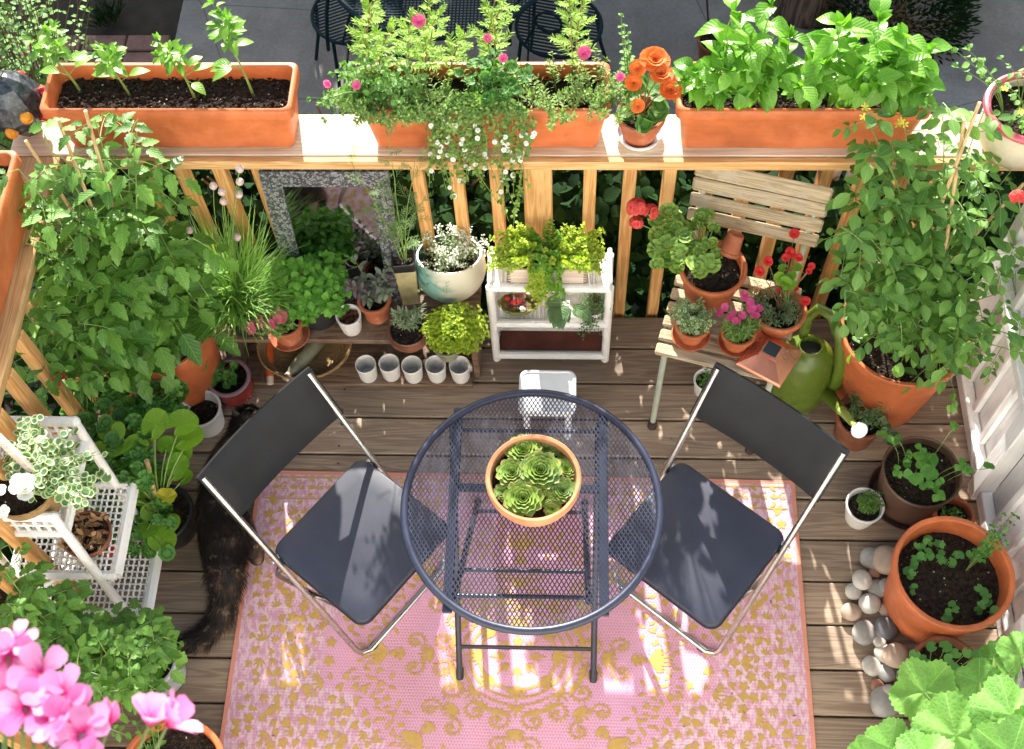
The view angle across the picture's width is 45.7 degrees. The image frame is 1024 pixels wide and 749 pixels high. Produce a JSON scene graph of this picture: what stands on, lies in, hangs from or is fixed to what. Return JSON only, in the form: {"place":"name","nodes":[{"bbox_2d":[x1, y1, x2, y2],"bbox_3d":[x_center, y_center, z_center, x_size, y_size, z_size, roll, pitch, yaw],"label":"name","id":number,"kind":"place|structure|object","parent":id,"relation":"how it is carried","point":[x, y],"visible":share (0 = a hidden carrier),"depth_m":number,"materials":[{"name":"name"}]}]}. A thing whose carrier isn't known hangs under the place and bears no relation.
{"place":"outdoors","nodes":[
{"label":"outdoors","id":0,"kind":"place"},
{"bbox_2d":[0,542,122,707],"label":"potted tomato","id":1,"kind":"object","parent":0,"point":[67,608],"visible":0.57,"depth_m":3.35,"materials":[{"name":"plant"}]},
{"bbox_2d":[0,35,170,286],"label":"brick path","id":2,"kind":"structure","parent":0,"point":[140,48],"depth_m":6.29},
{"bbox_2d":[0,619,202,748],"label":"potted geranium","id":3,"kind":"object","parent":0,"point":[53,717],"visible":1,"depth_m":0.82,"materials":[{"name":"plant"}]},
{"bbox_2d":[99,546,114,556],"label":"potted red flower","id":4,"kind":"object","parent":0,"point":[112,548],"visible":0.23,"depth_m":3.78,"materials":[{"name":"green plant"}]},
{"bbox_2d":[0,0,1023,748],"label":"ground","id":5,"kind":"structure","parent":0,"point":[148,16],"depth_m":6.42,"materials":[{"name":"concrete"}]},
{"bbox_2d":[0,260,96,748],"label":"shrub","id":6,"kind":"object","parent":5,"relation":"on","point":[16,408],"visible":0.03,"depth_m":4.38,"materials":[{"name":"green plant"}]},
{"bbox_2d":[0,0,107,203],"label":"climbing shrub","id":7,"kind":"object","parent":5,"relation":"on","point":[8,45],"visible":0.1,"depth_m":5.04,"materials":[{"name":"green plant"}]},
{"bbox_2d":[79,0,125,27],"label":"grass tuft","id":8,"kind":"object","parent":5,"relation":"on","point":[102,16],"visible":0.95,"depth_m":6.36,"materials":[{"name":"green plant"}]},
{"bbox_2d":[63,104,1023,318],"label":"hedge","id":9,"kind":"object","parent":5,"relation":"on","point":[567,185],"visible":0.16,"depth_m":4.18,"materials":[{"name":"green plant"}]},
{"bbox_2d":[173,0,1023,287],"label":"patio paving","id":10,"kind":"structure","parent":0,"point":[280,31],"depth_m":6.22,"materials":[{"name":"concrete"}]},
{"bbox_2d":[310,0,407,111],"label":"patio chair","id":11,"kind":"object","parent":10,"relation":"on","point":[316,24],"visible":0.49,"depth_m":5.75,"materials":[{"name":"black metal"}]},
{"bbox_2d":[337,0,536,58],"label":"patio table","id":12,"kind":"object","parent":10,"relation":"on","point":[344,4],"visible":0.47,"depth_m":5.32,"materials":[{"name":"black metal"}]},
{"bbox_2d":[508,0,608,63],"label":"patio chair","id":13,"kind":"object","parent":10,"relation":"on","point":[599,25],"visible":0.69,"depth_m":5.67,"materials":[{"name":"black metal"}]},
{"bbox_2d":[697,33,717,58],"bbox_3d":[1.009,-1.606,6.025,0.200,0.170,0.200,1,62,3],"label":"clay pot","id":14,"kind":"object","parent":10,"relation":"on","point":[703,50],"visible":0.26,"depth_m":5.98,"materials":[{"name":"ceramic"}]},
{"bbox_2d":[765,0,845,29],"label":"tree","id":15,"kind":"object","parent":10,"relation":"on","point":[801,14],"visible":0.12,"depth_m":6.12,"materials":[{"name":"green plant"}]},
{"bbox_2d":[803,0,983,64],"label":"shrub","id":16,"kind":"object","parent":10,"relation":"on","point":[899,14],"visible":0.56,"depth_m":5.95,"materials":[{"name":"green plant"}]},
{"bbox_2d":[1009,190,1023,230],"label":"hanging geranium","id":17,"kind":"object","parent":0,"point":[1015,196],"visible":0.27,"depth_m":3.30,"materials":[{"name":"plant"}]},
{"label":"deck frame","id":18,"kind":"structure","parent":0,"visible":0},
{"bbox_2d":[26,317,998,748],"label":"deck","id":19,"kind":"structure","parent":18,"relation":"on","point":[394,427],"depth_m":4.14,"materials":[{"name":"brown wood"}]},
{"bbox_2d":[0,157,132,748],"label":"deck railing","id":20,"kind":"object","parent":19,"relation":"attached to","point":[16,308],"visible":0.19,"depth_m":3.48,"materials":[{"name":"brown wood"}]},
{"bbox_2d":[0,150,29,318],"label":"window box","id":21,"kind":"object","parent":20,"relation":"on","point":[11,228],"visible":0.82,"depth_m":3.44,"materials":[{"name":"ceramic"}]},
{"bbox_2d":[0,416,161,616],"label":"plant stand","id":22,"kind":"object","parent":19,"relation":"on","point":[60,523],"visible":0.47,"depth_m":3.63,"materials":[{"name":"white metal"}]},
{"bbox_2d":[0,414,111,523],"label":"trailing plant","id":23,"kind":"object","parent":22,"relation":"on","point":[40,476],"visible":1,"depth_m":3.30,"materials":[{"name":"green plant"}]},
{"bbox_2d":[57,510,111,557],"bbox_3d":[-1.269,0.476,3.624,0.156,0.068,0.150,1,62,3],"label":"leaf bowl","id":24,"kind":"object","parent":22,"relation":"on","point":[91,530],"visible":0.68,"depth_m":3.62,"materials":[{"name":"ceramic"}]},
{"bbox_2d":[20,598,187,741],"bbox_3d":[-1.143,0.881,3.543,0.389,0.571,0.420,1,62,3],"label":"parsley","id":25,"kind":"object","parent":19,"relation":"on","point":[143,653],"visible":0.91,"depth_m":3.43,"materials":[{"name":"green plant"}]},
{"bbox_2d":[0,110,240,411],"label":"potted tomato","id":26,"kind":"object","parent":19,"relation":"on","point":[108,286],"visible":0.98,"depth_m":3.59,"materials":[{"name":"plant"}]},
{"bbox_2d":[51,371,189,561],"bbox_3d":[-1.259,0.240,3.854,0.470,0.644,0.640,1,62,3],"label":"potted geranium","id":27,"kind":"object","parent":19,"relation":"on","point":[131,419],"visible":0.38,"depth_m":3.84,"materials":[{"name":"plant"}]},
{"bbox_2d":[95,408,203,550],"bbox_3d":[-1.144,0.371,3.893,0.374,0.443,0.390,1,62,3],"label":"potted squash seedling","id":28,"kind":"object","parent":19,"relation":"on","point":[188,431],"visible":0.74,"depth_m":3.84,"materials":[{"name":"plant"}]},
{"bbox_2d":[126,718,223,748],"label":"clay pot","id":29,"kind":"object","parent":19,"relation":"on","point":[206,738],"visible":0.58,"depth_m":3.51,"materials":[{"name":"ceramic"}]},
{"bbox_2d":[181,390,224,437],"bbox_3d":[-1.061,0.143,4.194,0.144,0.125,0.144,1,62,3],"label":"white bucket","id":30,"kind":"object","parent":19,"relation":"on","point":[207,411],"visible":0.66,"depth_m":4.18,"materials":[{"name":"ceramic"}]},
{"bbox_2d":[176,403,264,657],"bbox_3d":[-0.918,0.500,3.901,0.264,0.331,0.825,7,62,6],"label":"cat","id":31,"kind":"object","parent":19,"relation":"on","point":[229,546],"visible":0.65,"depth_m":3.81},
{"bbox_2d":[209,358,253,406],"bbox_3d":[-0.977,0.027,4.224,0.153,0.178,0.153,1,62,3],"label":"potted herb","id":32,"kind":"object","parent":19,"relation":"on","point":[232,377],"visible":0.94,"depth_m":4.20,"materials":[{"name":"red ceramic"}]},
{"bbox_2d":[215,281,482,387],"bbox_3d":[-0.647,-0.140,4.248,1.085,0.269,0.277,1,62,3],"label":"plant bench","id":33,"kind":"object","parent":19,"relation":"on","point":[372,340],"visible":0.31,"depth_m":4.27,"materials":[{"name":"wood"}]},
{"bbox_2d":[164,164,321,368],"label":"potted chives","id":34,"kind":"object","parent":33,"relation":"on","point":[241,292],"visible":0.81,"depth_m":3.90,"materials":[{"name":"green plant"}]},
{"bbox_2d":[265,343,273,384],"bbox_3d":[-0.860,-0.078,4.319,0.032,0.039,0.246,-5,61,-1],"label":"hand tool","id":35,"kind":"object","parent":33,"relation":"on","point":[270,357],"visible":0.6,"depth_m":4.29,"materials":[{"name":"orange plastic"}]},
{"bbox_2d":[244,296,309,351],"bbox_3d":[-0.767,-0.162,4.003,0.168,0.191,0.177,8,62,7],"label":"potted dianthus","id":36,"kind":"object","parent":33,"relation":"on","point":[299,338],"visible":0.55,"depth_m":3.99,"materials":[{"name":"ceramic"}]},
{"bbox_2d":[256,343,351,379],"bbox_3d":[-0.730,-0.086,4.304,0.338,0.073,0.271,1,62,3],"label":"tray","id":37,"kind":"object","parent":33,"relation":"on","point":[329,358],"visible":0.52,"depth_m":4.30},
{"bbox_2d":[283,343,324,381],"bbox_3d":[-0.738,-0.053,4.290,0.054,0.054,0.195,32,67,18],"label":"trowel","id":38,"kind":"object","parent":37,"relation":"in","point":[306,355],"visible":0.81,"depth_m":4.27,"materials":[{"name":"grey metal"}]},
{"bbox_2d":[259,250,363,330],"bbox_3d":[-0.639,-0.337,4.016,0.300,0.324,0.420,13,63,9],"label":"potted mint","id":39,"kind":"object","parent":33,"relation":"on","point":[324,285],"visible":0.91,"depth_m":3.89,"materials":[{"name":"plant"}]},
{"bbox_2d":[258,169,401,301],"bbox_3d":[-0.562,-0.436,3.914,0.396,0.600,0.017,1,53,3],"label":"mosaic mirror","id":40,"kind":"object","parent":33,"relation":"on","point":[315,210],"visible":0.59,"depth_m":3.82,"materials":[{"name":"mirror"}]},
{"bbox_2d":[335,304,361,335],"bbox_3d":[-0.540,-0.177,4.058,0.086,0.090,0.086,1,62,3],"label":"potted lettuce","id":41,"kind":"object","parent":33,"relation":"on","point":[349,322],"visible":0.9,"depth_m":4.03,"materials":[{"name":"white ceramic"}]},
{"bbox_2d":[355,355,376,382],"bbox_3d":[-0.506,-0.016,4.250,0.073,0.087,0.073,-7,62,-2],"label":"white pot","id":42,"kind":"object","parent":33,"relation":"on","point":[365,367],"visible":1,"depth_m":4.24,"materials":[{"name":"ceramic"}]},
{"bbox_2d":[344,255,395,324],"bbox_3d":[-0.456,-0.268,4.000,0.166,0.274,0.148,1,62,3],"label":"potted sage","id":43,"kind":"object","parent":33,"relation":"on","point":[374,296],"visible":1,"depth_m":3.96,"materials":[{"name":"plant"}]},
{"bbox_2d":[378,354,399,381],"bbox_3d":[-0.425,-0.021,4.249,0.073,0.087,0.073,-3,61,1],"label":"white pot","id":44,"kind":"object","parent":33,"relation":"on","point":[389,365],"visible":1,"depth_m":4.24,"materials":[{"name":"ceramic"}]},
{"bbox_2d":[345,125,432,304],"bbox_3d":[-0.356,-0.470,3.763,0.264,0.876,0.140,-4,61,0],"label":"potted dill","id":45,"kind":"object","parent":33,"relation":"on","point":[404,269],"visible":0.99,"depth_m":3.82,"materials":[{"name":"plant"}]},
{"bbox_2d":[387,302,428,352],"bbox_3d":[-0.343,-0.154,3.994,0.139,0.166,0.138,1,62,3],"label":"potted lavender","id":46,"kind":"object","parent":33,"relation":"on","point":[405,335],"visible":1,"depth_m":3.99,"materials":[{"name":"plant"}]},
{"bbox_2d":[401,356,422,383],"bbox_3d":[-0.346,-0.014,4.242,0.073,0.087,0.073,27,66,16],"label":"white pot","id":47,"kind":"object","parent":33,"relation":"on","point":[411,366],"visible":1,"depth_m":4.24,"materials":[{"name":"ceramic"}]},
{"bbox_2d":[425,355,445,383],"bbox_3d":[-0.264,-0.015,4.239,0.073,0.087,0.073,-21,63,-9],"label":"white pot","id":48,"kind":"object","parent":33,"relation":"on","point":[435,366],"visible":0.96,"depth_m":4.24,"materials":[{"name":"ceramic"}]},
{"bbox_2d":[415,222,492,302],"bbox_3d":[-0.196,-0.364,4.038,0.268,0.287,0.258,1,62,3],"label":"potted alyssum","id":49,"kind":"object","parent":33,"relation":"on","point":[449,269],"visible":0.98,"depth_m":3.99,"materials":[{"name":"teal ceramic"}]},
{"bbox_2d":[419,301,490,361],"bbox_3d":[-0.185,-0.143,3.971,0.237,0.186,0.203,1,62,3],"label":"potted herb","id":50,"kind":"object","parent":33,"relation":"on","point":[450,335],"visible":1,"depth_m":3.92,"materials":[{"name":"plant"}]},
{"bbox_2d":[449,356,469,383],"bbox_3d":[-0.180,-0.013,4.235,0.073,0.087,0.073,-18,62,-8],"label":"white pot","id":51,"kind":"object","parent":33,"relation":"on","point":[459,367],"visible":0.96,"depth_m":4.23,"materials":[{"name":"ceramic"}]},
{"bbox_2d":[219,471,815,748],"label":"outdoor rug","id":52,"kind":"object","parent":19,"relation":"on","point":[324,686],"visible":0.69,"depth_m":3.80,"materials":[{"name":"fabric"}]},
{"bbox_2d":[196,367,446,655],"bbox_3d":[-0.503,0.455,3.614,0.546,0.808,0.436,35,68,19],"label":"folding chair","id":53,"kind":"object","parent":52,"relation":"on","point":[340,546],"visible":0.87,"depth_m":3.49,"materials":[{"name":"metal"}]},
{"bbox_2d":[400,389,663,682],"bbox_3d":[0.066,0.524,3.611,0.717,0.721,0.717,1,62,3],"label":"bistro table","id":54,"kind":"object","parent":52,"relation":"on","point":[450,595],"visible":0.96,"depth_m":3.29,"materials":[{"name":"metal"}]},
{"bbox_2d":[485,433,581,526],"bbox_3d":[0.058,0.290,3.256,0.254,0.134,0.266,1,62,3],"label":"succulent bowl","id":55,"kind":"object","parent":54,"relation":"on","point":[533,480],"visible":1,"depth_m":3.21,"materials":[{"name":"ceramic"}]},
{"bbox_2d":[609,362,849,655],"bbox_3d":[0.587,0.448,3.575,0.436,0.808,0.546,36,69,19],"label":"folding chair","id":56,"kind":"object","parent":52,"relation":"on","point":[719,549],"visible":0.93,"depth_m":3.45,"materials":[{"name":"metal"}]},
{"bbox_2d":[11,115,1023,318],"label":"deck railing","id":57,"kind":"object","parent":19,"relation":"attached to","point":[319,143],"visible":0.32,"depth_m":3.67,"materials":[{"name":"brown wood"}]},
{"bbox_2d":[0,69,47,138],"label":"mosaic lantern","id":58,"kind":"object","parent":57,"relation":"on","point":[21,93],"visible":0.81,"depth_m":3.58,"materials":[{"name":"grey glass"}]},
{"bbox_2d":[21,0,299,146],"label":"window box","id":59,"kind":"object","parent":57,"relation":"on","point":[168,98],"visible":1,"depth_m":3.58,"materials":[{"name":"ceramic"}]},
{"bbox_2d":[306,0,639,225],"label":"window box","id":60,"kind":"object","parent":57,"relation":"on","point":[482,102],"visible":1,"depth_m":3.46,"materials":[{"name":"plastic"}]},
{"bbox_2d":[616,13,682,151],"bbox_3d":[0.384,-0.806,3.439,0.183,0.448,0.178,1,62,3],"label":"potted begonia","id":61,"kind":"object","parent":57,"relation":"on","point":[644,132],"visible":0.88,"depth_m":3.46,"materials":[{"name":"plant"}]},
{"bbox_2d":[671,0,951,147],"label":"window box","id":62,"kind":"object","parent":57,"relation":"on","point":[745,84],"visible":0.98,"depth_m":3.34,"materials":[{"name":"plastic"}]},
{"bbox_2d":[951,43,1023,169],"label":"glazed pot","id":63,"kind":"object","parent":57,"relation":"on","point":[1004,94],"visible":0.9,"depth_m":3.43,"materials":[{"name":"beige ceramic"}]},
{"bbox_2d":[225,340,815,735],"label":"leaf litter","id":64,"kind":"object","parent":19,"relation":"on","point":[611,592],"visible":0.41,"depth_m":3.82,"materials":[{"name":"plant"}]},
{"bbox_2d":[518,370,575,439],"bbox_3d":[0.121,0.109,4.106,0.190,0.230,0.165,1,62,3],"label":"stool","id":65,"kind":"object","parent":19,"relation":"on","point":[561,381],"visible":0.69,"depth_m":4.02,"materials":[{"name":"white plastic"}]},
{"bbox_2d":[486,247,613,362],"bbox_3d":[0.131,-0.228,4.117,0.412,0.530,0.155,1,62,3],"label":"wooden shelf","id":66,"kind":"object","parent":19,"relation":"on","point":[534,334],"visible":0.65,"depth_m":4.15,"materials":[{"name":"wood"}]},
{"bbox_2d":[497,292,537,316],"bbox_3d":[0.020,-0.236,4.084,0.138,0.068,0.081,1,62,3],"label":"moss basket","id":67,"kind":"object","parent":66,"relation":"on","point":[516,304],"visible":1,"depth_m":4.08,"materials":[{"name":"green plant"}]},
{"bbox_2d":[485,219,605,310],"bbox_3d":[0.110,-0.347,3.902,0.376,0.266,0.200,1,62,3],"label":"wooden trough","id":68,"kind":"object","parent":66,"relation":"on","point":[532,261],"visible":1,"depth_m":3.82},
{"bbox_2d":[542,293,614,339],"bbox_3d":[0.222,-0.211,4.064,0.246,0.185,0.147,1,62,3],"label":"white planter","id":69,"kind":"object","parent":66,"relation":"on","point":[562,310],"visible":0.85,"depth_m":4.04,"materials":[{"name":"ceramic"}]},
{"bbox_2d":[693,368,711,396],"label":"potted seedling","id":70,"kind":"object","parent":19,"relation":"on","point":[700,377],"visible":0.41,"depth_m":4.18,"materials":[{"name":"white ceramic"}]},
{"bbox_2d":[647,170,833,454],"bbox_3d":[0.696,-0.186,3.876,0.410,0.875,0.498,14,63,10],"label":"slatted chair","id":71,"kind":"object","parent":19,"relation":"on","point":[819,196],"visible":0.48,"depth_m":3.73,"materials":[{"name":"beige wood"}]},
{"bbox_2d":[626,197,746,313],"bbox_3d":[0.545,-0.364,3.747,0.340,0.371,0.303,-16,62,-6],"label":"potted geranium","id":72,"kind":"object","parent":71,"relation":"on","point":[711,275],"visible":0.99,"depth_m":3.67,"materials":[{"name":"plant"}]},
{"bbox_2d":[718,230,743,258],"bbox_3d":[0.675,-0.400,3.727,0.072,0.070,0.072,10,31,-15],"label":"clay pot","id":73,"kind":"object","parent":72,"relation":"in","point":[731,244],"visible":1,"depth_m":3.71,"materials":[{"name":"ceramic"}]},
{"bbox_2d":[668,296,716,350],"bbox_3d":[0.555,-0.163,3.752,0.146,0.172,0.140,1,62,3],"label":"potted plant","id":74,"kind":"object","parent":71,"relation":"on","point":[692,325],"visible":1,"depth_m":3.73,"materials":[{"name":"green plant"}]},
{"bbox_2d":[716,290,762,357],"bbox_3d":[0.698,-0.142,3.731,0.139,0.179,0.134,-29,64,-13],"label":"potted dianthus","id":75,"kind":"object","parent":71,"relation":"on","point":[736,337],"visible":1,"depth_m":3.70,"materials":[{"name":"plant"}]},
{"bbox_2d":[736,329,802,387],"bbox_3d":[0.797,-0.064,3.743,0.152,0.061,0.152,30,67,17],"label":"copper post cap","id":76,"kind":"object","parent":71,"relation":"on","point":[770,359],"visible":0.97,"depth_m":3.73,"materials":[{"name":"metal"}]},
{"bbox_2d":[738,228,814,338],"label":"potted red flowers","id":77,"kind":"object","parent":71,"relation":"on","point":[784,304],"visible":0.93,"depth_m":3.70,"materials":[{"name":"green plant"}]},
{"bbox_2d":[765,303,867,437],"bbox_3d":[0.992,0.051,3.968,0.228,0.466,0.430,-6,61,-1],"label":"watering can","id":78,"kind":"object","parent":19,"relation":"on","point":[813,379],"visible":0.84,"depth_m":3.97,"materials":[{"name":"green plastic"}]},
{"bbox_2d":[840,603,861,620],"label":"stone","id":79,"kind":"object","parent":19,"relation":"on","point":[850,611],"visible":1,"depth_m":3.82,"materials":[{"name":"stone"}]},
{"bbox_2d":[845,583,861,599],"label":"stone","id":80,"kind":"object","parent":19,"relation":"on","point":[852,592],"visible":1,"depth_m":3.85,"materials":[{"name":"stone"}]},
{"bbox_2d":[852,569,872,589],"bbox_3d":[1.112,0.652,3.863,0.064,0.034,0.066,-27,66,-8],"label":"stone","id":81,"kind":"object","parent":80,"relation":"on","point":[861,579],"visible":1,"depth_m":3.85,"materials":[{"name":"stone"}]},
{"bbox_2d":[852,620,875,645],"bbox_3d":[1.101,0.806,3.796,0.078,0.042,0.082,11,63,8],"label":"stone","id":82,"kind":"object","parent":19,"relation":"on","point":[863,632],"visible":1,"depth_m":3.78,"materials":[{"name":"stone"}]},
{"bbox_2d":[845,487,884,529],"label":"potted herb","id":83,"kind":"object","parent":19,"relation":"on","point":[864,507],"visible":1,"depth_m":3.90,"materials":[{"name":"white ceramic"}]},
{"bbox_2d":[834,379,898,451],"bbox_3d":[1.172,0.151,4.027,0.204,0.256,0.224,1,62,3],"label":"potted herb","id":84,"kind":"object","parent":19,"relation":"on","point":[874,421],"visible":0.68,"depth_m":4.00,"materials":[{"name":"ceramic"}]},
{"bbox_2d":[860,547,875,568],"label":"stone","id":85,"kind":"object","parent":19,"relation":"on","point":[866,556],"visible":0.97,"depth_m":3.90,"materials":[{"name":"stone"}]},
{"bbox_2d":[858,593,880,613],"bbox_3d":[1.130,0.724,3.843,0.074,0.035,0.068,-10,62,-3],"label":"stone","id":86,"kind":"object","parent":19,"relation":"on","point":[869,603],"visible":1,"depth_m":3.83,"materials":[{"name":"stone"}]},
{"bbox_2d":[862,655,880,675],"bbox_3d":[1.110,0.900,3.752,0.058,0.030,0.066,-18,62,-7],"label":"stone","id":87,"kind":"object","parent":19,"relation":"on","point":[871,665],"visible":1,"depth_m":3.74,"materials":[{"name":"stone"}]},
{"bbox_2d":[867,579,882,597],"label":"stone","id":88,"kind":"object","parent":19,"relation":"on","point":[874,588],"visible":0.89,"depth_m":3.85,"materials":[{"name":"stone"}]},
{"bbox_2d":[879,578,886,592],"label":"stone","id":89,"kind":"object","parent":88,"relation":"on","point":[882,582],"visible":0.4,"depth_m":3.85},
{"bbox_2d":[869,569,880,577],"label":"stone","id":90,"kind":"object","parent":19,"relation":"on","point":[874,573],"visible":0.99,"depth_m":3.89,"materials":[{"name":"stone"}]},
{"bbox_2d":[871,679,883,690],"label":"stone","id":91,"kind":"object","parent":19,"relation":"on","point":[875,683],"visible":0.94,"depth_m":3.72,"materials":[{"name":"stone"}]},
{"bbox_2d":[874,644,887,663],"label":"stone","id":92,"kind":"object","parent":19,"relation":"on","point":[877,652],"visible":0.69,"depth_m":3.76,"materials":[{"name":"stone"}]},
{"bbox_2d":[881,643,908,668],"bbox_3d":[1.179,0.865,3.738,0.084,0.040,0.078,-16,67,-4],"label":"stone","id":93,"kind":"object","parent":92,"relation":"on","point":[894,655],"visible":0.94,"depth_m":3.73,"materials":[{"name":"stone"}]},
{"bbox_2d":[873,545,893,574],"bbox_3d":[1.202,0.596,3.900,0.100,0.053,0.098,-38,67,-17],"label":"stone","id":94,"kind":"object","parent":19,"relation":"on","point":[882,558],"visible":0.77,"depth_m":3.88,"materials":[{"name":"stone"}]},
{"bbox_2d":[879,603,887,615],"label":"stone","id":95,"kind":"object","parent":19,"relation":"on","point":[882,611],"visible":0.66,"depth_m":3.83,"materials":[{"name":"stone"}]},
{"bbox_2d":[870,685,897,717],"bbox_3d":[1.133,0.992,3.689,0.094,0.050,0.095,-4,61,0],"label":"stone","id":96,"kind":"object","parent":19,"relation":"on","point":[880,704],"visible":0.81,"depth_m":3.67,"materials":[{"name":"stone"}]},
{"bbox_2d":[873,616,897,640],"bbox_3d":[1.165,0.794,3.801,0.084,0.041,0.079,-13,62,-5],"label":"stone","id":97,"kind":"object","parent":19,"relation":"on","point":[886,628],"visible":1,"depth_m":3.78,"materials":[{"name":"stone"}]},
{"bbox_2d":[873,636,885,646],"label":"stone","id":98,"kind":"object","parent":97,"relation":"on","point":[878,641],"visible":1,"depth_m":3.77,"materials":[{"name":"stone"}]},
{"bbox_2d":[878,664,895,682],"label":"stone","id":99,"kind":"object","parent":19,"relation":"on","point":[886,673],"visible":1,"depth_m":3.73,"materials":[{"name":"stone"}]},
{"bbox_2d":[883,684,892,694],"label":"stone","id":100,"kind":"object","parent":19,"relation":"on","point":[886,688],"visible":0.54,"depth_m":3.69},
{"bbox_2d":[816,101,1023,427],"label":"potted tomato","id":101,"kind":"object","parent":19,"relation":"on","point":[910,328],"visible":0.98,"depth_m":3.52,"materials":[{"name":"plant"}]},
{"bbox_2d":[867,422,994,530],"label":"potted beans","id":102,"kind":"object","parent":19,"relation":"on","point":[914,479],"visible":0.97,"depth_m":3.84,"materials":[{"name":"ceramic"}]},
{"bbox_2d":[847,630,1023,748],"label":"potted squash","id":103,"kind":"object","parent":19,"relation":"on","point":[976,703],"visible":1,"depth_m":3.08,"materials":[{"name":"plant"}]},
{"bbox_2d":[909,635,979,670],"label":"potted seedlings","id":104,"kind":"object","parent":19,"relation":"on","point":[954,653],"visible":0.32,"depth_m":3.59,"materials":[{"name":"ceramic"}]},
{"bbox_2d":[882,512,1019,643],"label":"potted seedlings","id":105,"kind":"object","parent":19,"relation":"on","point":[952,576],"visible":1,"depth_m":3.65,"materials":[{"name":"ceramic"}]},
{"bbox_2d":[932,496,975,522],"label":"potted seedling","id":106,"kind":"object","parent":19,"relation":"on","point":[956,506],"visible":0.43,"depth_m":3.89,"materials":[{"name":"ceramic"}]},
{"bbox_2d":[956,204,1023,688],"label":"white fence","id":107,"kind":"object","parent":19,"relation":"on","point":[993,414],"visible":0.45,"depth_m":3.82,"materials":[{"name":"paint"}]}
]}

